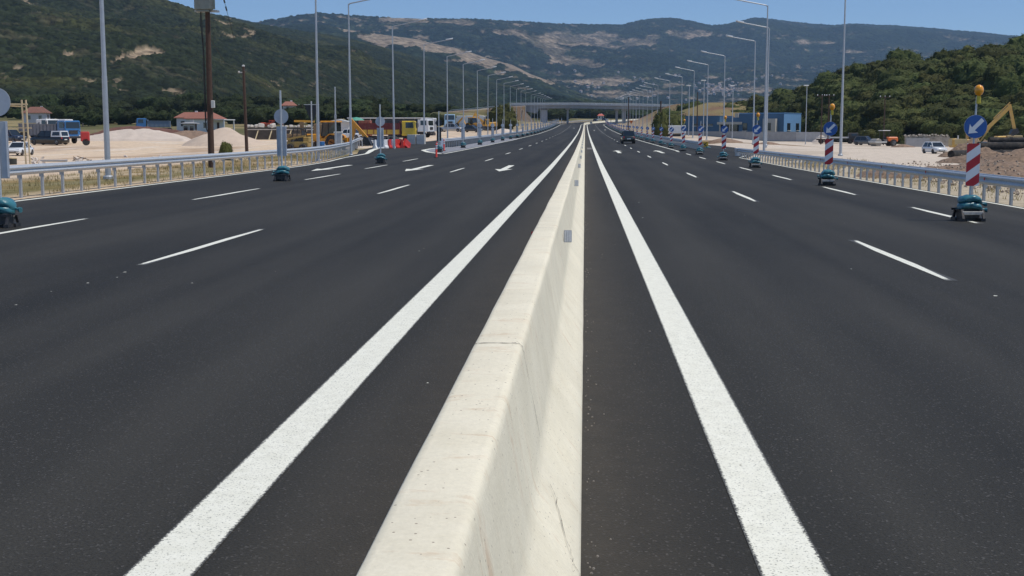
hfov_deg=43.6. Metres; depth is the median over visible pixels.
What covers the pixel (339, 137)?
cabinet
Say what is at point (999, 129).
hillside tree
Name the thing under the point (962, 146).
rubble heap
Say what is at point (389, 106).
broadleaf tree
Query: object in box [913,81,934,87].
hillside tree
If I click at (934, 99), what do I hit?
hillside tree
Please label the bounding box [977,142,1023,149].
drain pipe
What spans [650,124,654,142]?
arrow sign
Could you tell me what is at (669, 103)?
street lamp
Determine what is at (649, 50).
mountain
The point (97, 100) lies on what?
broadleaf tree
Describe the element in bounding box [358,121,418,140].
dump truck
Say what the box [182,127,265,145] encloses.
sand heap
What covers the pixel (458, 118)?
container
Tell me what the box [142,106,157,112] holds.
broadleaf tree
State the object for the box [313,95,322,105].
broadleaf tree
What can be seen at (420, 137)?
concrete block
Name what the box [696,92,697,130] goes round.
utility pole
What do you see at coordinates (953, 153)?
drain pipe
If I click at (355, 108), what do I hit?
broadleaf tree
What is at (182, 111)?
broadleaf tree
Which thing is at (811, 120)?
hillside tree
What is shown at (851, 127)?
hillside tree
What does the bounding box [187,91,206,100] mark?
broadleaf tree
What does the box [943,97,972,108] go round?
hillside tree
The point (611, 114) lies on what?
broadleaf tree
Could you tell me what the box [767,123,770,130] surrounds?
window
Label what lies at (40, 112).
house
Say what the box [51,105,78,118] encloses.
broadleaf tree
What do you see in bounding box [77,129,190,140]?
gravel bank
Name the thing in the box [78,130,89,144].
compactor
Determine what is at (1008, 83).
hillside tree
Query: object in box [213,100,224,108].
broadleaf tree
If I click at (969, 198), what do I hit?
sandbag
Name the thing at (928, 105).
hillside tree
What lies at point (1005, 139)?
drain pipe
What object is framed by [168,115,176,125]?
broadleaf tree
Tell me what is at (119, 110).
broadleaf tree
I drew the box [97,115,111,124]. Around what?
broadleaf tree
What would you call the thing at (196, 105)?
broadleaf tree
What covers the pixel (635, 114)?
broadleaf tree
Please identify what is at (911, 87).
hillside tree
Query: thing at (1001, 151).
drain pipe
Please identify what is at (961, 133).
hillside tree
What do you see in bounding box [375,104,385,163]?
road works sign
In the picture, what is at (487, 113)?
street lamp
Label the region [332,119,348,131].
shed
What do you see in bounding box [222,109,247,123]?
broadleaf tree
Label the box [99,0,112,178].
street lamp
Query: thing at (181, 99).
broadleaf tree
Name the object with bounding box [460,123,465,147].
road works sign
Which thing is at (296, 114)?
broadleaf tree
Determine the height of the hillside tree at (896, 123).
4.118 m
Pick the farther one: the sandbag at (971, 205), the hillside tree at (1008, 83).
the hillside tree at (1008, 83)
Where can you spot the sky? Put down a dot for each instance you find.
(1004, 17)
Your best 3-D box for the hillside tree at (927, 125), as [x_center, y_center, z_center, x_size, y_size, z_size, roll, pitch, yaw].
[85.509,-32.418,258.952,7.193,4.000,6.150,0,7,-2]
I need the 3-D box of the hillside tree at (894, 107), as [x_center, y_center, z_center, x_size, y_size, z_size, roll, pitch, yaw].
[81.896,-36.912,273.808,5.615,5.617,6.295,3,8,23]
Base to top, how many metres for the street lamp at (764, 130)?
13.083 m
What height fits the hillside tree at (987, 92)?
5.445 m
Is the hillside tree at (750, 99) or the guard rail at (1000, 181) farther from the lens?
the hillside tree at (750, 99)
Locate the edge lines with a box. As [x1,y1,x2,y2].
[15,122,1023,575]
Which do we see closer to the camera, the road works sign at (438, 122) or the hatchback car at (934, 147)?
the road works sign at (438, 122)
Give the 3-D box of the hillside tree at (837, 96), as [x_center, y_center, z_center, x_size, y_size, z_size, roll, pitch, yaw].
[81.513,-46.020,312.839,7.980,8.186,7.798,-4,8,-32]
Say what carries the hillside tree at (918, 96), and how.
on the wooded hill
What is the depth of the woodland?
342.24 m
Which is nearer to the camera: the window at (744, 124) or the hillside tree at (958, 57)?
the window at (744, 124)
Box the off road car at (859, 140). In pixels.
[853,136,870,144]
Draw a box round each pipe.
[40,159,67,161]
[948,150,966,156]
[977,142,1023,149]
[988,137,1023,141]
[993,149,1012,152]
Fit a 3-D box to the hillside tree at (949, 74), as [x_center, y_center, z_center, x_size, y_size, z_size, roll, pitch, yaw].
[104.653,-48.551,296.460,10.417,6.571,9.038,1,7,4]
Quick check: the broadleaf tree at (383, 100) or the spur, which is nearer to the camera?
the broadleaf tree at (383, 100)
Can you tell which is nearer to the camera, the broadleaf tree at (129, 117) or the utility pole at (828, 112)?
the utility pole at (828, 112)
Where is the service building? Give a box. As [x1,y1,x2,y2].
[685,113,801,131]
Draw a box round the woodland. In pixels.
[666,51,1023,118]
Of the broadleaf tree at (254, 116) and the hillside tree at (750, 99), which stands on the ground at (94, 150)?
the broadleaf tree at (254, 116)
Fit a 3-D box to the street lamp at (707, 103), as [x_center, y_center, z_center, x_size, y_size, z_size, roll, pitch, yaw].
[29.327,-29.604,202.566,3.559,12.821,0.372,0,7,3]
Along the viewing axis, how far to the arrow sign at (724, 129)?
83.72 m
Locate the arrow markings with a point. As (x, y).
(502, 169)
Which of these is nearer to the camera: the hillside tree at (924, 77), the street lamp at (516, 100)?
the hillside tree at (924, 77)
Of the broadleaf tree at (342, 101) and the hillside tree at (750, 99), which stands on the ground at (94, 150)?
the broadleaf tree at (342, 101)
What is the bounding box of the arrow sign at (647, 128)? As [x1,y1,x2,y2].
[645,125,648,141]
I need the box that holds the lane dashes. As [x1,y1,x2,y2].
[0,128,984,280]
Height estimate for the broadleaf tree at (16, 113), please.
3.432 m
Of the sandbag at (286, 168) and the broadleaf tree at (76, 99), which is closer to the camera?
the sandbag at (286, 168)
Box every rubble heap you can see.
[811,135,825,142]
[856,160,1023,178]
[937,138,979,157]
[937,147,1001,163]
[980,148,1023,162]
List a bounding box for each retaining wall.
[247,123,312,139]
[904,134,949,146]
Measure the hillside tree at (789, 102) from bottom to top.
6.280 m
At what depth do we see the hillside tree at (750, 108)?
408.75 m
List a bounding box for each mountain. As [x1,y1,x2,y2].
[0,0,516,111]
[222,12,1017,105]
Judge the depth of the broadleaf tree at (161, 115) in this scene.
318.05 m
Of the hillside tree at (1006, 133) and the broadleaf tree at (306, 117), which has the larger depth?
the broadleaf tree at (306, 117)
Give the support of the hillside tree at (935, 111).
on the wooded hill
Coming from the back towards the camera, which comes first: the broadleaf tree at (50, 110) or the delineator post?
the broadleaf tree at (50, 110)
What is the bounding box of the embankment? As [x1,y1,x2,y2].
[449,105,527,120]
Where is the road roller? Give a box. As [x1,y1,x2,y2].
[868,130,897,145]
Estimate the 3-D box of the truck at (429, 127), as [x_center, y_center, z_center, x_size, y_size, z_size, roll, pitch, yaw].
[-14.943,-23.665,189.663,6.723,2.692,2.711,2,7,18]
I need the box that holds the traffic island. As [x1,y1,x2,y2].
[427,138,518,152]
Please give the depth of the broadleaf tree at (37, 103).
407.39 m
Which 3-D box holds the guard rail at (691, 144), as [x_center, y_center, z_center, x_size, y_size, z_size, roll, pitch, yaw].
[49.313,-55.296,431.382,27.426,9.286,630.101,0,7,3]
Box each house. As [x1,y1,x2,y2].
[21,106,51,122]
[174,111,197,130]
[179,120,199,130]
[183,112,234,131]
[282,100,296,109]
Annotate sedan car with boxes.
[9,142,33,154]
[342,129,361,137]
[460,125,482,131]
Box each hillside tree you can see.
[654,108,677,116]
[673,101,705,110]
[734,99,747,103]
[745,92,760,106]
[745,104,759,111]
[755,101,779,111]
[769,87,793,101]
[774,104,791,112]
[783,99,794,104]
[784,102,802,113]
[791,86,803,94]
[795,83,811,97]
[798,93,813,102]
[801,108,816,119]
[801,117,808,131]
[804,111,818,125]
[807,83,819,94]
[811,69,835,86]
[811,113,827,128]
[811,124,823,131]
[812,103,829,118]
[815,96,826,108]
[818,77,865,103]
[819,74,841,87]
[820,125,839,141]
[822,77,845,86]
[826,106,848,124]
[827,94,851,114]
[830,84,850,103]
[834,65,851,74]
[835,120,861,141]
[838,99,860,107]
[844,102,865,120]
[846,61,867,73]
[847,82,878,96]
[849,113,870,130]
[850,89,874,101]
[856,97,907,120]
[859,66,870,78]
[859,128,875,138]
[864,117,882,129]
[865,58,905,79]
[866,66,885,83]
[868,85,908,101]
[869,57,902,65]
[873,65,922,83]
[874,123,904,143]
[876,117,906,130]
[877,75,915,89]
[881,103,901,117]
[883,106,919,129]
[885,47,922,60]
[885,121,904,134]
[895,92,924,105]
[896,58,912,63]
[898,95,922,108]
[902,84,920,92]
[903,60,938,71]
[906,71,920,82]
[906,114,933,133]
[908,84,933,104]
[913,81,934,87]
[917,71,944,84]
[917,107,926,113]
[918,102,940,108]
[918,103,954,120]
[918,119,938,135]
[925,65,947,77]
[925,93,950,103]
[929,82,955,95]
[930,121,960,133]
[931,48,961,59]
[933,124,957,137]
[935,79,957,86]
[936,62,946,67]
[937,107,973,123]
[943,69,953,79]
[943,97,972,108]
[944,54,963,63]
[944,58,970,68]
[945,87,971,97]
[947,93,973,100]
[951,56,990,84]
[953,83,976,96]
[955,45,974,53]
[955,114,989,138]
[955,116,968,125]
[967,77,984,85]
[968,95,1006,112]
[969,45,1016,58]
[971,45,994,52]
[972,106,1007,131]
[979,55,997,64]
[979,132,995,141]
[981,60,1018,89]
[981,89,993,97]
[983,102,1006,108]
[989,122,1011,135]
[990,70,1023,97]
[992,42,1023,52]
[994,53,1023,66]
[995,93,1015,103]
[1000,101,1023,118]
[1000,129,1016,135]
[1005,33,1023,49]
[1008,89,1023,103]
[1009,114,1023,130]
[1012,60,1023,75]
[1017,124,1023,136]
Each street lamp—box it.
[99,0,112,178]
[315,0,320,160]
[348,0,366,154]
[392,18,426,148]
[423,38,452,134]
[447,51,471,137]
[463,59,484,128]
[477,66,496,135]
[487,72,504,134]
[496,76,512,133]
[516,86,528,118]
[525,91,533,129]
[534,94,543,125]
[654,77,669,133]
[665,73,681,136]
[675,66,694,137]
[687,60,708,139]
[701,51,724,134]
[726,35,755,144]
[736,20,769,147]
[738,0,767,150]
[838,0,845,155]
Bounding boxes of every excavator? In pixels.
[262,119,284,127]
[473,113,495,130]
[948,102,1019,147]
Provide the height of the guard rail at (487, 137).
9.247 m
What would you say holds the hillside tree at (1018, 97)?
on the wooded hill
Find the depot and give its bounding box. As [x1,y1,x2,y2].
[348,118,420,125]
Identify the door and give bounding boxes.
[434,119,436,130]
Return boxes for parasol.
[352,117,362,122]
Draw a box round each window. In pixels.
[189,125,193,130]
[743,123,746,130]
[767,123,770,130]
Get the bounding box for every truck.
[8,130,26,141]
[18,119,58,137]
[28,120,83,143]
[30,131,69,144]
[136,118,171,128]
[287,120,325,140]
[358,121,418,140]
[387,119,434,136]
[441,124,461,131]
[443,114,456,126]
[620,131,634,143]
[667,126,685,135]
[816,133,859,143]
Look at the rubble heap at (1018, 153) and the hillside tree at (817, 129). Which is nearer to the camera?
the rubble heap at (1018, 153)
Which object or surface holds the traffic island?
on the road
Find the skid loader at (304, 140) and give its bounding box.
[287,128,310,148]
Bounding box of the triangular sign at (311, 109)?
[304,101,315,158]
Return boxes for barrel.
[9,157,16,164]
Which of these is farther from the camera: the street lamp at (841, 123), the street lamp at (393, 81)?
the street lamp at (393, 81)
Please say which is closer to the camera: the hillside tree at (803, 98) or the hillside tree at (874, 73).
the hillside tree at (874, 73)
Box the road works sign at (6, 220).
[0,88,20,227]
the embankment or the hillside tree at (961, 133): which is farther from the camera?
the embankment
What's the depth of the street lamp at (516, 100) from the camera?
342.91 m
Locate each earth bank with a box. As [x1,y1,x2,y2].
[90,126,179,134]
[174,130,207,138]
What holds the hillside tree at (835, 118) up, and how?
on the wooded hill
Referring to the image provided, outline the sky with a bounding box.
[169,0,1023,35]
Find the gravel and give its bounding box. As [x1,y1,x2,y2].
[275,172,831,573]
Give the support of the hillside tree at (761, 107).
on the wooded hill
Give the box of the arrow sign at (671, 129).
[668,127,673,147]
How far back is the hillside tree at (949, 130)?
246.07 m
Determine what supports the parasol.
on the ground at (94, 150)
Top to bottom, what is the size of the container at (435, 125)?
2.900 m
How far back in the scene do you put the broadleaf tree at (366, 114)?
301.39 m
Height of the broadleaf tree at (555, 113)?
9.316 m
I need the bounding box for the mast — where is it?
[334,87,336,152]
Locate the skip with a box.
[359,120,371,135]
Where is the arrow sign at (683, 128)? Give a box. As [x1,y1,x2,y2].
[679,119,686,150]
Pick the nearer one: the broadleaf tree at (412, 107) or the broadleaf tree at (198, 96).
the broadleaf tree at (412, 107)
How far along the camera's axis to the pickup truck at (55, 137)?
169.67 m
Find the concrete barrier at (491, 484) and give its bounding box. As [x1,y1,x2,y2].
[356,119,637,575]
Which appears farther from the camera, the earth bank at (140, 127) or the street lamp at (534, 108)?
the street lamp at (534, 108)
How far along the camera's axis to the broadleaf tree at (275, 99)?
466.00 m
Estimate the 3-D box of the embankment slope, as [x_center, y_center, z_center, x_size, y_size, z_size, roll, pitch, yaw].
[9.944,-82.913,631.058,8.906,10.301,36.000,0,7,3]
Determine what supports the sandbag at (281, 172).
on the road works sign at (280, 116)
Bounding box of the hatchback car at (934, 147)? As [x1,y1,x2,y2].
[922,142,946,153]
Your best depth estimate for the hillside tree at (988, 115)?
246.81 m
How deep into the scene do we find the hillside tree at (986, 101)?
258.29 m
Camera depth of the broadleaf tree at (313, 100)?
452.10 m
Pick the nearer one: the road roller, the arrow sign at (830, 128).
the arrow sign at (830, 128)
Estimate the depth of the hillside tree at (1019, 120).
236.74 m
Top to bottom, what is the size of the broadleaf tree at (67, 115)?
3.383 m
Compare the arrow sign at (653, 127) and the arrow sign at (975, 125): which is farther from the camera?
the arrow sign at (653, 127)
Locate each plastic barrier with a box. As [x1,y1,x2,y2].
[372,140,381,148]
[384,139,388,147]
[395,139,400,147]
[403,138,410,147]
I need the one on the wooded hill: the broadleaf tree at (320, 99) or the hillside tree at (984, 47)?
the hillside tree at (984, 47)
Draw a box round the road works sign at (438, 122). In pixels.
[436,111,442,151]
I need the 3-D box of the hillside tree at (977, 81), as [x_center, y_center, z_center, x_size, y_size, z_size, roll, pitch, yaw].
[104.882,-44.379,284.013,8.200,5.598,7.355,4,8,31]
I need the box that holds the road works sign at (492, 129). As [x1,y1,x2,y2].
[491,118,494,141]
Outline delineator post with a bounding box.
[434,143,438,157]
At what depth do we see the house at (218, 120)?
261.31 m
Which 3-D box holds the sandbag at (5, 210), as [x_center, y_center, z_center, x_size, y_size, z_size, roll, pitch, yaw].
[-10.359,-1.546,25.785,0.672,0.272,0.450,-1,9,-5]
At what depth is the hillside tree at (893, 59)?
337.79 m
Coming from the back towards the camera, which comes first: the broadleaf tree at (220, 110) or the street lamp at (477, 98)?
the broadleaf tree at (220, 110)
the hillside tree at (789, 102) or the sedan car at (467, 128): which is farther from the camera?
the hillside tree at (789, 102)
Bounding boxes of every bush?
[219,140,233,159]
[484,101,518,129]
[651,108,669,136]
[667,113,684,133]
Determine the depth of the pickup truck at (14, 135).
179.86 m
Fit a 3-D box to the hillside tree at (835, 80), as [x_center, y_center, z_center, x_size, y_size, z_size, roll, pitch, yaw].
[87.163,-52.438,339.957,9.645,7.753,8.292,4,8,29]
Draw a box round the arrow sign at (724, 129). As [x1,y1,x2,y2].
[718,116,727,159]
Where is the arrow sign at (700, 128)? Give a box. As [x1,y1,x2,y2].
[695,125,703,154]
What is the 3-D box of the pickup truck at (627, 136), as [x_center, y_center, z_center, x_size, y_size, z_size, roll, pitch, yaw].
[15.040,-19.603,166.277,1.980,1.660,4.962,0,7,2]
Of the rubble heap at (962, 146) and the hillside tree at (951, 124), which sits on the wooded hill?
the hillside tree at (951, 124)
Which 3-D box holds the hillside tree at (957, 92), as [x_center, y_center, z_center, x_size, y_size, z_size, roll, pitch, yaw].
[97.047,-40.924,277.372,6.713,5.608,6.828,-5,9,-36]
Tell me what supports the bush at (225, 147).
on the ground at (94, 150)
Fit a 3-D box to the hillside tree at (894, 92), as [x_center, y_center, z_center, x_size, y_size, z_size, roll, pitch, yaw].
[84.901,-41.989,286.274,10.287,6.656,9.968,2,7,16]
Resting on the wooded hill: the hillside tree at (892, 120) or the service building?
the hillside tree at (892, 120)
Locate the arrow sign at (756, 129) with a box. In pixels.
[749,113,761,167]
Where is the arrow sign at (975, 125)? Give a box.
[951,85,986,221]
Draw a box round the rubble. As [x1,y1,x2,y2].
[31,155,161,163]
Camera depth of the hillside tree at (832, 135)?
278.09 m
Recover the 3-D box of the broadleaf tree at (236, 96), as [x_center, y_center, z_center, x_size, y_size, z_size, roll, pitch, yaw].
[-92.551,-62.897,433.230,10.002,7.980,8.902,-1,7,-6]
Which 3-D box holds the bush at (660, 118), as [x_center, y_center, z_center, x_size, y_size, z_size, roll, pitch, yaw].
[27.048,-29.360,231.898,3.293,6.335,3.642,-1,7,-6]
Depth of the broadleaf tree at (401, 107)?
422.53 m
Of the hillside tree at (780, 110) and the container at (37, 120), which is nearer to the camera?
the container at (37, 120)
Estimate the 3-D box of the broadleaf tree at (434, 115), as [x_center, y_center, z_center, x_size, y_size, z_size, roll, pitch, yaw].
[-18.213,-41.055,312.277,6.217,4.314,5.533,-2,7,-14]
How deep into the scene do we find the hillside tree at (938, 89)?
280.09 m
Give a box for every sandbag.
[0,197,22,212]
[0,206,15,213]
[272,170,288,175]
[273,166,289,172]
[748,157,759,161]
[817,169,834,177]
[819,174,837,179]
[957,194,986,206]
[957,202,987,211]
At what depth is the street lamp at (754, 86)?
150.85 m
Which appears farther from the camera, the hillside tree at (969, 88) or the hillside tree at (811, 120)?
the hillside tree at (811, 120)
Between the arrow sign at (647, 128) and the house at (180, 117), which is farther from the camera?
the house at (180, 117)
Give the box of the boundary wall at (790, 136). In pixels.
[685,131,826,141]
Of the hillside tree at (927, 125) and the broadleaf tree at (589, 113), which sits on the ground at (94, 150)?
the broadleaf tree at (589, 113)
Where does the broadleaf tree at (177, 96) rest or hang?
on the ground at (94, 150)
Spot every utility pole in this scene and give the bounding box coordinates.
[194,0,246,167]
[238,65,248,151]
[628,97,628,129]
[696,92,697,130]
[817,94,826,143]
[824,94,833,138]
[880,96,889,144]
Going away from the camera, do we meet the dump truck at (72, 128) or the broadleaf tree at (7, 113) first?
the dump truck at (72, 128)
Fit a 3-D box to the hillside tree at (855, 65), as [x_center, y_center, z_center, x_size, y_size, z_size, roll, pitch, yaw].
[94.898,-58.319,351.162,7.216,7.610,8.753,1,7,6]
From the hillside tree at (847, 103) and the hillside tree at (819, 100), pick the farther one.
the hillside tree at (819, 100)
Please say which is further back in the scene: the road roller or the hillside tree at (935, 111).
the hillside tree at (935, 111)
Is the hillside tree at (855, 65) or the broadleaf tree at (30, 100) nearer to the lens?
the hillside tree at (855, 65)
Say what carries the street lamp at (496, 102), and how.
on the ground at (94, 150)
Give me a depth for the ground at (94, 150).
125.72 m
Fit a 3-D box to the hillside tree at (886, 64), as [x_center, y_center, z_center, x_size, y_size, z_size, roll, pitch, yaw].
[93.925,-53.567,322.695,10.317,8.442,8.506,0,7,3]
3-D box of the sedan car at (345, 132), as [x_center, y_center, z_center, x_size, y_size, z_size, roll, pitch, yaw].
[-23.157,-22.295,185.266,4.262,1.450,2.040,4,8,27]
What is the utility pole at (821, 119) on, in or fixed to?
on the ground at (94, 150)
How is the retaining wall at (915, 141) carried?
on the ground at (94, 150)
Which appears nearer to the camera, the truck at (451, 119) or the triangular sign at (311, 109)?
the triangular sign at (311, 109)
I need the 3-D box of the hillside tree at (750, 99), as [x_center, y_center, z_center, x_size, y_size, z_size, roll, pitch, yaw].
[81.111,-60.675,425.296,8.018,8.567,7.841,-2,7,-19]
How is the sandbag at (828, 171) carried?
on the sandbag at (830, 176)
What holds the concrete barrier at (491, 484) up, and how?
on the road
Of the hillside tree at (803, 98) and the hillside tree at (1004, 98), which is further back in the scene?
the hillside tree at (803, 98)
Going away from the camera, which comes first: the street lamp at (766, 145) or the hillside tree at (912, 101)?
the street lamp at (766, 145)
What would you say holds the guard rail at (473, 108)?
on the embankment
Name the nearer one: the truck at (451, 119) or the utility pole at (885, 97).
the utility pole at (885, 97)
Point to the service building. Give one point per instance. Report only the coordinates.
(784, 122)
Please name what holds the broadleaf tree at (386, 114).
on the ground at (94, 150)
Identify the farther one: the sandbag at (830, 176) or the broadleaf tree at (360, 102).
the broadleaf tree at (360, 102)
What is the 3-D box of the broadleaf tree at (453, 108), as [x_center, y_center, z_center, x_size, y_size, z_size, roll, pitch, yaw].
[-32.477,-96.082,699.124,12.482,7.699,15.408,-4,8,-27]
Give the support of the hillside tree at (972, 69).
on the wooded hill
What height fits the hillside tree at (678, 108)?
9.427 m
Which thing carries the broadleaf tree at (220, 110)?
on the ground at (94, 150)
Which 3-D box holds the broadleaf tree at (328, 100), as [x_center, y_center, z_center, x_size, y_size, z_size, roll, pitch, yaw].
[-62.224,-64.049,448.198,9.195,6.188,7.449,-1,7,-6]
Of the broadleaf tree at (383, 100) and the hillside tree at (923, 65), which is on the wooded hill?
the hillside tree at (923, 65)
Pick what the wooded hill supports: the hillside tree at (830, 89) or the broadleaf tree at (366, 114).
the hillside tree at (830, 89)
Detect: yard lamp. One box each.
[686,85,690,135]
[701,80,705,136]
[730,85,734,138]
[804,85,808,143]
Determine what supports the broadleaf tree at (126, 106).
on the ground at (94, 150)
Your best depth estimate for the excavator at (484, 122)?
302.35 m
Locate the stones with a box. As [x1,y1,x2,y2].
[886,152,1023,194]
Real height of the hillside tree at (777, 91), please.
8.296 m
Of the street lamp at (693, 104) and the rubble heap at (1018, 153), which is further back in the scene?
the street lamp at (693, 104)
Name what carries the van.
on the ground at (94, 150)
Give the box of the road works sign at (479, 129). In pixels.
[477,123,481,144]
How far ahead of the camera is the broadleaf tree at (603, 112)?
853.39 m
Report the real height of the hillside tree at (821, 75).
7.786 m
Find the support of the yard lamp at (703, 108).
on the ground at (94, 150)
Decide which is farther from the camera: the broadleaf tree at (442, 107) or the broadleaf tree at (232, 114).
the broadleaf tree at (442, 107)
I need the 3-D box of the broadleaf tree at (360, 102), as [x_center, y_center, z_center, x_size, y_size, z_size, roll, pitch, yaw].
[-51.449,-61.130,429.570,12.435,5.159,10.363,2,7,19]
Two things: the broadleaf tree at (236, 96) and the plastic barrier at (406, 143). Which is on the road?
the plastic barrier at (406, 143)
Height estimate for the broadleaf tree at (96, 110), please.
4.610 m
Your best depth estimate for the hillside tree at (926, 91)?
279.94 m
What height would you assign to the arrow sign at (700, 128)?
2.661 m
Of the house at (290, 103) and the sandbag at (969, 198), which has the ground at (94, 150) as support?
the house at (290, 103)
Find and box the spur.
[277,24,641,118]
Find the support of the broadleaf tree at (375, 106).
on the ground at (94, 150)
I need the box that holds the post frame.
[8,100,31,163]
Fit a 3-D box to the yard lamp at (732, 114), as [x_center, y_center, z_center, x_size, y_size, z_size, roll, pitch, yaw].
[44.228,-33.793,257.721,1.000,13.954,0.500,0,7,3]
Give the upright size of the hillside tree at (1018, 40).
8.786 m
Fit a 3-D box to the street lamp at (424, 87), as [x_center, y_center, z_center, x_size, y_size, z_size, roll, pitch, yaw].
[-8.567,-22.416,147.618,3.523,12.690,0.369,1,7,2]
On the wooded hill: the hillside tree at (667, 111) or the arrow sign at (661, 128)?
the hillside tree at (667, 111)
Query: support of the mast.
on the ground at (94, 150)
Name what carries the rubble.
on the ground at (94, 150)
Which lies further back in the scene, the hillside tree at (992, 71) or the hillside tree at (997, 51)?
the hillside tree at (997, 51)
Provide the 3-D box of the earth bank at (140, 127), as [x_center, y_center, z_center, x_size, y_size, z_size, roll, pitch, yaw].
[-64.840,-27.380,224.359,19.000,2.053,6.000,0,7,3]
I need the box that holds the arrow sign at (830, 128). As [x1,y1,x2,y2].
[818,104,837,185]
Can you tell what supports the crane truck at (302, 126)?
on the ground at (94, 150)
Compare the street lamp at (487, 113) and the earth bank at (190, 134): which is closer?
the earth bank at (190, 134)
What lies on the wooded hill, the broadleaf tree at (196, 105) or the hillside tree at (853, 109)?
the hillside tree at (853, 109)
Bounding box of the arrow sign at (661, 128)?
[658,124,662,144]
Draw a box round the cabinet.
[334,132,342,150]
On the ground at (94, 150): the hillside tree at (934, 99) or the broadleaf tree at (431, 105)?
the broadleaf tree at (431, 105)
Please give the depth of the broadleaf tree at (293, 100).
428.66 m
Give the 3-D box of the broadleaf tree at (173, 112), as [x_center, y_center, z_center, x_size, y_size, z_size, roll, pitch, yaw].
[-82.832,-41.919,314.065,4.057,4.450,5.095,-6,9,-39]
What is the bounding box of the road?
[0,121,1023,575]
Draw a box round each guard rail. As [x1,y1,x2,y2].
[10,137,372,197]
[444,119,606,147]
[449,105,501,110]
[609,120,703,148]
[735,148,1023,205]
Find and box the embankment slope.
[521,110,533,121]
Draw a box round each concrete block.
[407,135,415,139]
[416,135,425,139]
[416,140,425,143]
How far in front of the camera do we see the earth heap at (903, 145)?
226.28 m
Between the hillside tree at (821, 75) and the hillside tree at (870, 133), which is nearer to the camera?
the hillside tree at (870, 133)
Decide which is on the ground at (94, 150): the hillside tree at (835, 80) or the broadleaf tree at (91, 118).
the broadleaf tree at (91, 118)
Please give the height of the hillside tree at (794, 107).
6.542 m
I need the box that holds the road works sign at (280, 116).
[273,90,290,180]
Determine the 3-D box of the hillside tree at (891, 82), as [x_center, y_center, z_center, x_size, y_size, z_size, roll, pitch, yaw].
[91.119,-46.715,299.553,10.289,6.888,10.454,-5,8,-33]
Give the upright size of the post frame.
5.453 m
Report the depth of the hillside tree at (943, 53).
330.46 m
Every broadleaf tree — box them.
[5,108,12,117]
[8,109,24,118]
[10,93,34,104]
[30,99,47,106]
[37,92,61,106]
[47,107,54,118]
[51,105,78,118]
[60,91,96,107]
[61,112,82,118]
[74,109,102,125]
[76,105,85,110]
[83,99,109,105]
[91,101,102,108]
[92,107,100,113]
[97,108,115,123]
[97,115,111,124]
[108,101,132,110]
[112,107,126,124]
[118,110,140,123]
[124,96,139,110]
[133,96,169,108]
[135,108,153,117]
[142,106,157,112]
[143,112,157,120]
[148,95,171,111]
[154,110,170,120]
[165,94,176,111]
[166,109,176,120]
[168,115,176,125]
[172,95,188,111]
[173,92,193,98]
[175,109,193,116]
[178,101,192,110]
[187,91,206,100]
[187,99,203,111]
[197,91,219,110]
[201,99,217,110]
[206,105,227,115]
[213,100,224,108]
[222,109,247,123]
[224,92,253,104]
[239,106,267,124]
[252,106,285,122]
[253,94,273,106]
[269,95,278,105]
[275,98,301,103]
[284,106,306,124]
[297,103,305,108]
[301,95,319,103]
[303,112,315,125]
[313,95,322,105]
[319,104,341,122]
[320,101,343,116]
[322,96,341,103]
[336,98,351,104]
[339,103,374,118]
[351,98,372,105]
[356,111,377,117]
[359,95,374,99]
[368,100,390,113]
[376,96,390,104]
[376,109,392,117]
[385,103,394,111]
[390,109,405,117]
[392,104,406,110]
[400,110,413,117]
[405,104,419,111]
[405,112,432,117]
[416,106,434,113]
[425,104,437,111]
[431,112,443,125]
[435,103,450,111]
[450,105,460,110]
[538,109,565,120]
[559,109,574,120]
[575,109,599,118]
[595,109,605,118]
[605,110,621,118]
[626,110,648,118]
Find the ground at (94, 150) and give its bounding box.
[0,102,1023,206]
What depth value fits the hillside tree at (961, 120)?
252.55 m
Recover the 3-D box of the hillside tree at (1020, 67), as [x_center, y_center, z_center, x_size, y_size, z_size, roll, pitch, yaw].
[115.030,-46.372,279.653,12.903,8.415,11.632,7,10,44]
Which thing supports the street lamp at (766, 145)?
on the ground at (94, 150)
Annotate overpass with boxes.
[511,103,672,123]
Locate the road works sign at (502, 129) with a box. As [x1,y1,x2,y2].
[501,119,504,140]
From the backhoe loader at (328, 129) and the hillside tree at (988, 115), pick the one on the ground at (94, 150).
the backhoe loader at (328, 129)
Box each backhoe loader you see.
[307,119,372,149]
[456,116,486,129]
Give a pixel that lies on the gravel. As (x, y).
(593, 568)
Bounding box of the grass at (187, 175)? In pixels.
[1,151,1022,200]
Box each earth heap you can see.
[706,138,741,143]
[759,142,779,144]
[892,144,913,146]
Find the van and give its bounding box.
[495,129,517,134]
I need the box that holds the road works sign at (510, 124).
[509,120,511,138]
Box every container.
[36,119,72,122]
[421,118,436,134]
[456,116,484,125]
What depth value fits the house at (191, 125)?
240.80 m
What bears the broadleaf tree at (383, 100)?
on the ground at (94, 150)
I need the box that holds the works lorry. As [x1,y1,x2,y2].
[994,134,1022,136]
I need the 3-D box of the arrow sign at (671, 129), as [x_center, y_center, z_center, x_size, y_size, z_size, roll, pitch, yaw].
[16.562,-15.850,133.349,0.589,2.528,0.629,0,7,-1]
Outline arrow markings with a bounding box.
[312,130,663,170]

